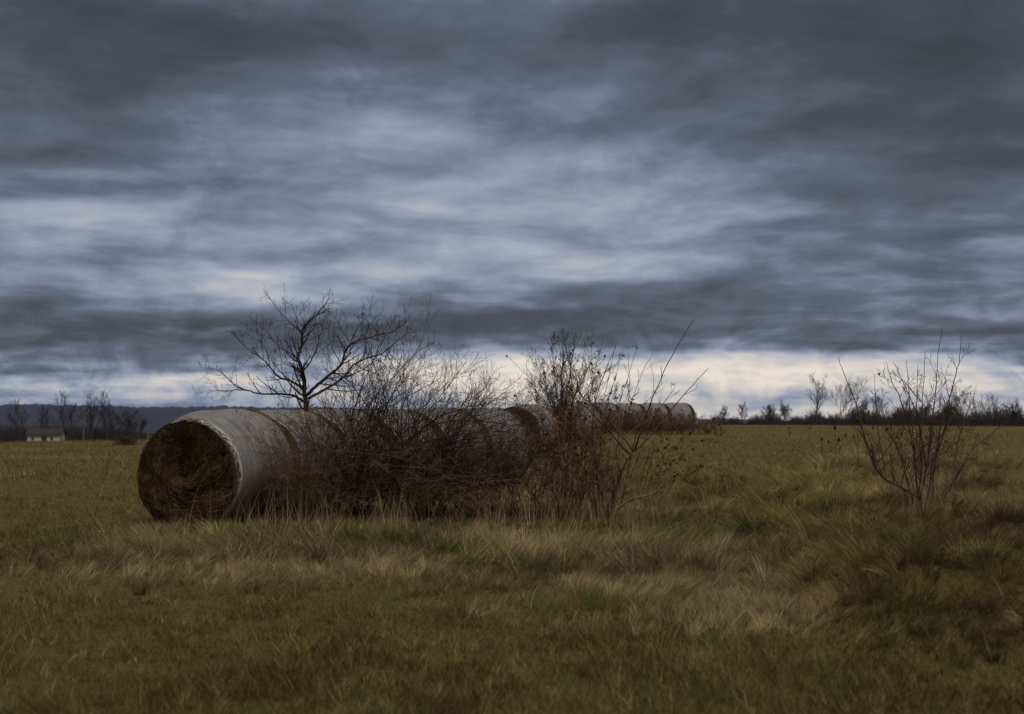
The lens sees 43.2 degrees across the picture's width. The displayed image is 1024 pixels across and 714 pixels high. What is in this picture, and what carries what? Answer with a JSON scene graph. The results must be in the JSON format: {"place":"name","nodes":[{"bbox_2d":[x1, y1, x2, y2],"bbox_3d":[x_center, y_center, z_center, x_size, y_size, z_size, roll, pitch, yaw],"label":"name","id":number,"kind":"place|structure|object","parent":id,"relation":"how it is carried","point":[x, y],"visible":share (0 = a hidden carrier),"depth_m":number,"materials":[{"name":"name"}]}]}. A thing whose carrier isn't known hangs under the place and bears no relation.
{"place":"outdoors","nodes":[
{"label":"outdoors","id":0,"kind":"place"},
{"bbox_2d":[25,428,66,440],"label":"barn","id":1,"kind":"structure","parent":0,"point":[46,434],"depth_m":289.22,"materials":[{"name":"white paint"}]},
{"bbox_2d":[0,403,996,439],"bbox_3d":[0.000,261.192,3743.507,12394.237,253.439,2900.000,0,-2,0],"label":"hills","id":2,"kind":"structure","parent":0,"point":[159,417],"depth_m":3640.95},
{"bbox_2d":[0,423,1023,713],"bbox_3d":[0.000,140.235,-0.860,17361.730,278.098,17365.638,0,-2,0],"label":"ground","id":3,"kind":"structure","parent":0,"point":[580,685],"depth_m":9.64,"materials":[{"name":"green plant"}]},
{"bbox_2d":[2,399,30,441],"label":"bare tree","id":4,"kind":"object","parent":3,"relation":"on","point":[13,421],"visible":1,"depth_m":300.06,"materials":[{"name":"brown plant"}]},
{"bbox_2d":[36,403,54,427],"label":"bare tree","id":5,"kind":"object","parent":3,"relation":"on","point":[43,416],"visible":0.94,"depth_m":320.31,"materials":[{"name":"brown plant"}]},
{"bbox_2d":[48,389,94,440],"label":"bare tree","id":6,"kind":"object","parent":3,"relation":"on","point":[69,416],"visible":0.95,"depth_m":299.84,"materials":[{"name":"brown plant"}]},
{"bbox_2d":[0,421,153,441],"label":"scrub","id":7,"kind":"object","parent":3,"relation":"on","point":[99,433],"visible":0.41,"depth_m":310.05,"materials":[{"name":"brown plant"}]},
{"bbox_2d":[78,408,83,439],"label":"utility pole","id":8,"kind":"object","parent":3,"relation":"on","point":[83,424],"visible":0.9,"depth_m":284.54,"materials":[{"name":"brown wood"}]},
{"bbox_2d":[77,394,107,439],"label":"bare tree","id":9,"kind":"object","parent":3,"relation":"on","point":[91,417],"visible":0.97,"depth_m":299.57,"materials":[{"name":"brown plant"}]},
{"bbox_2d":[97,390,114,439],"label":"bare tree","id":10,"kind":"object","parent":3,"relation":"on","point":[105,419],"visible":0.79,"depth_m":304.66,"materials":[{"name":"brown plant"}]},
{"bbox_2d":[98,400,125,437],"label":"bare tree","id":11,"kind":"object","parent":3,"relation":"on","point":[122,423],"visible":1,"depth_m":294.36,"materials":[{"name":"brown plant"}]},
{"bbox_2d":[107,431,144,444],"bbox_3d":[-14.395,3.064,48.562,1.528,0.554,2.134,1,-2,-16],"label":"field clump","id":12,"kind":"object","parent":3,"relation":"on","point":[132,441],"visible":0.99,"depth_m":48.18,"materials":[{"name":"brown plant"}]},
{"bbox_2d":[116,407,142,436],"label":"bare tree","id":13,"kind":"object","parent":3,"relation":"on","point":[127,421],"visible":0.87,"depth_m":298.68,"materials":[{"name":"brown plant"}]},
{"bbox_2d":[124,412,149,439],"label":"bare tree","id":14,"kind":"object","parent":3,"relation":"on","point":[143,421],"visible":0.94,"depth_m":299.51,"materials":[{"name":"brown plant"}]},
{"bbox_2d":[136,408,298,526],"bbox_3d":[-3.908,1.433,17.225,1.608,1.500,1.901,-1,-2,17],"label":"hay bale","id":15,"kind":"object","parent":3,"relation":"on","point":[179,455],"visible":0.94,"depth_m":16.46},
{"bbox_2d":[244,409,352,514],"bbox_3d":[-3.390,1.500,18.760,1.648,1.482,1.883,-1,-2,19],"label":"hay bale","id":16,"kind":"object","parent":3,"relation":"on","point":[270,413],"visible":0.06,"depth_m":18.31},
{"bbox_2d":[192,283,415,409],"bbox_3d":[-3.648,0.549,23.336,3.798,3.769,2.580,0,-2,0],"label":"bare tree","id":17,"kind":"object","parent":3,"relation":"on","point":[304,394],"visible":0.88,"depth_m":23.46,"materials":[{"name":"black plant"}]},
{"bbox_2d":[226,392,381,522],"bbox_3d":[-2.817,1.325,17.040,2.315,1.756,1.969,0,-2,0],"label":"bramble bush","id":18,"kind":"object","parent":3,"relation":"on","point":[310,486],"visible":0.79,"depth_m":16.75,"materials":[{"name":"brown plant"}]},
{"bbox_2d":[309,409,397,497],"bbox_3d":[-2.816,1.538,20.262,1.592,1.457,1.883,-1,-2,22],"label":"hay bale","id":19,"kind":"object","parent":3,"relation":"on","point":[362,413],"visible":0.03,"depth_m":19.91},
{"bbox_2d":[344,409,444,500],"bbox_3d":[-2.158,1.620,21.728,1.621,1.497,1.883,-1,-2,26],"label":"hay bale","id":20,"kind":"object","parent":3,"relation":"on","point":[423,433],"visible":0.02,"depth_m":21.39},
{"bbox_2d":[199,404,622,521],"bbox_3d":[-1.413,1.411,17.092,5.924,1.871,2.194,0,-2,0],"label":"red brush","id":21,"kind":"object","parent":3,"relation":"on","point":[434,484],"visible":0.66,"depth_m":16.93,"materials":[{"name":"brown plant"}]},
{"bbox_2d":[272,294,580,521],"bbox_3d":[-1.353,0.640,17.184,4.667,3.152,2.458,0,-2,0],"label":"bare shrub","id":22,"kind":"object","parent":3,"relation":"on","point":[383,436],"visible":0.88,"depth_m":17.09,"materials":[{"name":"brown plant"}]},
{"bbox_2d":[403,407,493,494],"bbox_3d":[-1.417,1.658,23.156,1.648,1.512,1.883,-1,-2,29],"label":"hay bale","id":23,"kind":"object","parent":3,"relation":"on","point":[457,430],"visible":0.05,"depth_m":22.85},
{"bbox_2d":[344,380,601,518],"bbox_3d":[-0.540,1.326,17.535,3.540,2.017,2.131,0,-2,0],"label":"dark thicket","id":24,"kind":"object","parent":3,"relation":"on","point":[501,457],"visible":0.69,"depth_m":17.45,"materials":[{"name":"brown plant"}]},
{"bbox_2d":[465,408,535,485],"bbox_3d":[-0.614,1.697,24.550,1.592,1.468,1.883,-1,-2,31],"label":"hay bale","id":25,"kind":"object","parent":3,"relation":"on","point":[511,461],"visible":0.08,"depth_m":24.27},
{"bbox_2d":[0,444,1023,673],"bbox_3d":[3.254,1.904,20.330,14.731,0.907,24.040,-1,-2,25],"label":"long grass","id":26,"kind":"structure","parent":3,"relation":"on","point":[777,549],"depth_m":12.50,"materials":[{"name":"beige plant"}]},
{"bbox_2d":[504,404,562,453],"bbox_3d":[0.371,2.052,35.842,1.648,1.482,1.883,-1,-2,24],"label":"hay bale","id":27,"kind":"object","parent":3,"relation":"on","point":[538,422],"visible":0.13,"depth_m":35.29},
{"bbox_2d":[120,453,963,538],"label":"dry stalks","id":28,"kind":"object","parent":3,"relation":"on","point":[501,517],"visible":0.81,"depth_m":15.81,"materials":[{"name":"beige plant"}]},
{"bbox_2d":[523,329,616,443],"bbox_3d":[1.900,1.044,43.821,3.285,4.078,2.084,0,-2,0],"label":"bushy tree","id":29,"kind":"object","parent":3,"relation":"on","point":[555,383],"visible":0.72,"depth_m":43.92,"materials":[{"name":"brown plant"}]},
{"bbox_2d":[555,404,605,440],"bbox_3d":[2.521,2.571,50.423,1.883,1.482,1.648,2,-2,-40],"label":"hay bale","id":30,"kind":"object","parent":3,"relation":"on","point":[590,419],"visible":0.12,"depth_m":49.86},
{"bbox_2d":[505,334,661,521],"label":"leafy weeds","id":31,"kind":"object","parent":3,"relation":"on","point":[589,459],"visible":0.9,"depth_m":17.05,"materials":[{"name":"plant"}]},
{"bbox_2d":[592,402,620,429],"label":"hay bale","id":32,"kind":"object","parent":3,"relation":"on","point":[611,407],"visible":0.06,"depth_m":65.71},
{"bbox_2d":[581,397,631,433],"bbox_3d":[4.150,2.702,61.131,3.760,1.978,2.565,1,-2,-16],"label":"red brush","id":33,"kind":"object","parent":3,"relation":"on","point":[626,415],"visible":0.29,"depth_m":61.23,"materials":[{"name":"brown plant"}]},
{"bbox_2d":[548,330,675,512],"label":"tall shoots","id":34,"kind":"object","parent":3,"relation":"on","point":[610,393],"visible":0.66,"depth_m":17.78,"materials":[{"name":"brown plant"}]},
{"bbox_2d":[521,413,725,521],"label":"weeds","id":35,"kind":"object","parent":3,"relation":"on","point":[673,459],"visible":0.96,"depth_m":16.95,"materials":[{"name":"brown plant"}]},
{"bbox_2d":[611,403,645,430],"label":"hay bale","id":36,"kind":"object","parent":3,"relation":"on","point":[628,406],"visible":0.12,"depth_m":66.38},
{"bbox_2d":[563,318,707,521],"bbox_3d":[1.663,0.854,16.992,1.998,2.680,1.184,0,-2,0],"label":"bare sapling","id":37,"kind":"object","parent":3,"relation":"on","point":[613,495],"visible":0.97,"depth_m":16.94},
{"bbox_2d":[604,403,673,433],"bbox_3d":[6.045,2.901,61.489,3.195,1.631,2.583,0,-2,-15],"label":"red brush","id":38,"kind":"object","parent":3,"relation":"on","point":[632,417],"visible":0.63,"depth_m":61.24,"materials":[{"name":"brown plant"}]},
{"bbox_2d":[612,477,671,513],"bbox_3d":[1.664,1.753,16.378,0.834,0.499,0.086,-1,-2,30],"label":"fallen branch","id":39,"kind":"object","parent":3,"relation":"on","point":[623,504],"visible":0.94,"depth_m":16.40,"materials":[{"name":"brown wood"}]},
{"bbox_2d":[640,403,671,429],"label":"hay bale","id":40,"kind":"object","parent":3,"relation":"on","point":[653,405],"visible":0.2,"depth_m":67.31},
{"bbox_2d":[642,407,681,433],"bbox_3d":[7.073,2.993,61.515,1.973,1.446,2.813,0,-2,0],"label":"red brush","id":41,"kind":"object","parent":3,"relation":"on","point":[657,423],"visible":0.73,"depth_m":61.26,"materials":[{"name":"brown plant"}]},
{"bbox_2d":[665,403,695,429],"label":"hay bale","id":42,"kind":"object","parent":3,"relation":"on","point":[687,408],"visible":0.29,"depth_m":68.05},
{"bbox_2d":[664,406,700,433],"bbox_3d":[8.107,3.012,61.399,1.788,1.397,2.776,0,-2,0],"label":"red brush","id":43,"kind":"object","parent":3,"relation":"on","point":[683,420],"visible":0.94,"depth_m":61.20,"materials":[{"name":"brown plant"}]},
{"bbox_2d":[683,412,729,433],"bbox_3d":[9.173,3.156,61.530,2.427,1.117,2.200,0,-2,0],"label":"red brush","id":44,"kind":"object","parent":3,"relation":"on","point":[713,426],"visible":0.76,"depth_m":61.33,"materials":[{"name":"brown plant"}]},
{"bbox_2d":[719,404,729,424],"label":"bare tree","id":45,"kind":"object","parent":3,"relation":"on","point":[723,415],"visible":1,"depth_m":229.66,"materials":[{"name":"plant"}]},
{"bbox_2d":[737,401,747,423],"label":"bare tree","id":46,"kind":"object","parent":3,"relation":"on","point":[743,411],"visible":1,"depth_m":234.25,"materials":[{"name":"plant"}]},
{"bbox_2d":[760,404,777,423],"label":"bare tree","id":47,"kind":"object","parent":3,"relation":"on","point":[770,410],"visible":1,"depth_m":244.67,"materials":[{"name":"grey plant"}]},
{"bbox_2d":[775,401,792,424],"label":"bare tree","id":48,"kind":"object","parent":3,"relation":"on","point":[784,410],"visible":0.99,"depth_m":249.67,"materials":[{"name":"grey plant"}]},
{"bbox_2d":[806,374,831,424],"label":"bare tree","id":49,"kind":"object","parent":3,"relation":"on","point":[816,401],"visible":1,"depth_m":240.07,"materials":[{"name":"grey plant"}]},
{"bbox_2d":[828,425,846,450],"bbox_3d":[6.521,1.744,26.016,0.383,0.761,0.250,0,-2,0],"label":"seed weed","id":50,"kind":"object","parent":3,"relation":"on","point":[834,427],"visible":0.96,"depth_m":25.95,"materials":[{"name":"brown plant"}]},
{"bbox_2d":[826,375,872,424],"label":"bare tree","id":51,"kind":"object","parent":3,"relation":"on","point":[846,399],"visible":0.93,"depth_m":239.78,"materials":[{"name":"plant"}]},
{"bbox_2d":[853,417,858,447],"bbox_3d":[6.367,1.609,23.915,0.066,0.997,0.186,-1,-2,39],"label":"seed weed","id":52,"kind":"object","parent":3,"relation":"on","point":[857,419],"visible":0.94,"depth_m":23.96,"materials":[{"name":"brown plant"}]},
{"bbox_2d":[854,400,870,425],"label":"bare tree","id":53,"kind":"object","parent":3,"relation":"on","point":[864,412],"visible":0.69,"depth_m":249.74,"materials":[{"name":"black plant"}]},
{"bbox_2d":[710,403,1023,426],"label":"scrub","id":54,"kind":"object","parent":3,"relation":"on","point":[997,419],"visible":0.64,"depth_m":256.47,"materials":[{"name":"brown plant"}]},
{"bbox_2d":[870,394,891,423],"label":"bare tree","id":55,"kind":"object","parent":3,"relation":"on","point":[878,400],"visible":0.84,"depth_m":244.69,"materials":[{"name":"grey plant"}]},
{"bbox_2d":[891,400,920,425],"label":"bare tree","id":56,"kind":"object","parent":3,"relation":"on","point":[906,412],"visible":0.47,"depth_m":249.15,"materials":[{"name":"brown plant"}]},
{"bbox_2d":[911,401,934,423],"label":"bare tree","id":57,"kind":"object","parent":3,"relation":"on","point":[926,411],"visible":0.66,"depth_m":234.76,"materials":[{"name":"black plant"}]},
{"bbox_2d":[838,330,1009,502],"bbox_3d":[5.090,0.744,15.868,1.929,2.214,1.855,-1,-2,20],"label":"bare shrub","id":58,"kind":"object","parent":3,"relation":"on","point":[920,450],"visible":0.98,"depth_m":15.87,"materials":[{"name":"brown plant"}]},
{"bbox_2d":[939,400,955,425],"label":"bare tree","id":59,"kind":"object","parent":3,"relation":"on","point":[946,412],"visible":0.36,"depth_m":239.93,"materials":[{"name":"brown plant"}]},
{"bbox_2d":[946,388,968,423],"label":"bare tree","id":60,"kind":"object","parent":3,"relation":"on","point":[961,406],"visible":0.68,"depth_m":225.24,"materials":[{"name":"grey plant"}]},
{"bbox_2d":[969,393,1000,425],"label":"bare tree","id":61,"kind":"object","parent":3,"relation":"on","point":[993,404],"visible":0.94,"depth_m":229.91,"materials":[{"name":"grey plant"}]},
{"bbox_2d":[999,397,1022,425],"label":"bare tree","id":62,"kind":"object","parent":3,"relation":"on","point":[1013,413],"visible":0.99,"depth_m":234.36,"materials":[{"name":"grey plant"}]},
{"bbox_2d":[0,0,1023,419],"label":"sky","id":63,"kind":"structure","parent":0,"point":[811,184],"materials":[{"name":"grey"}]}
]}

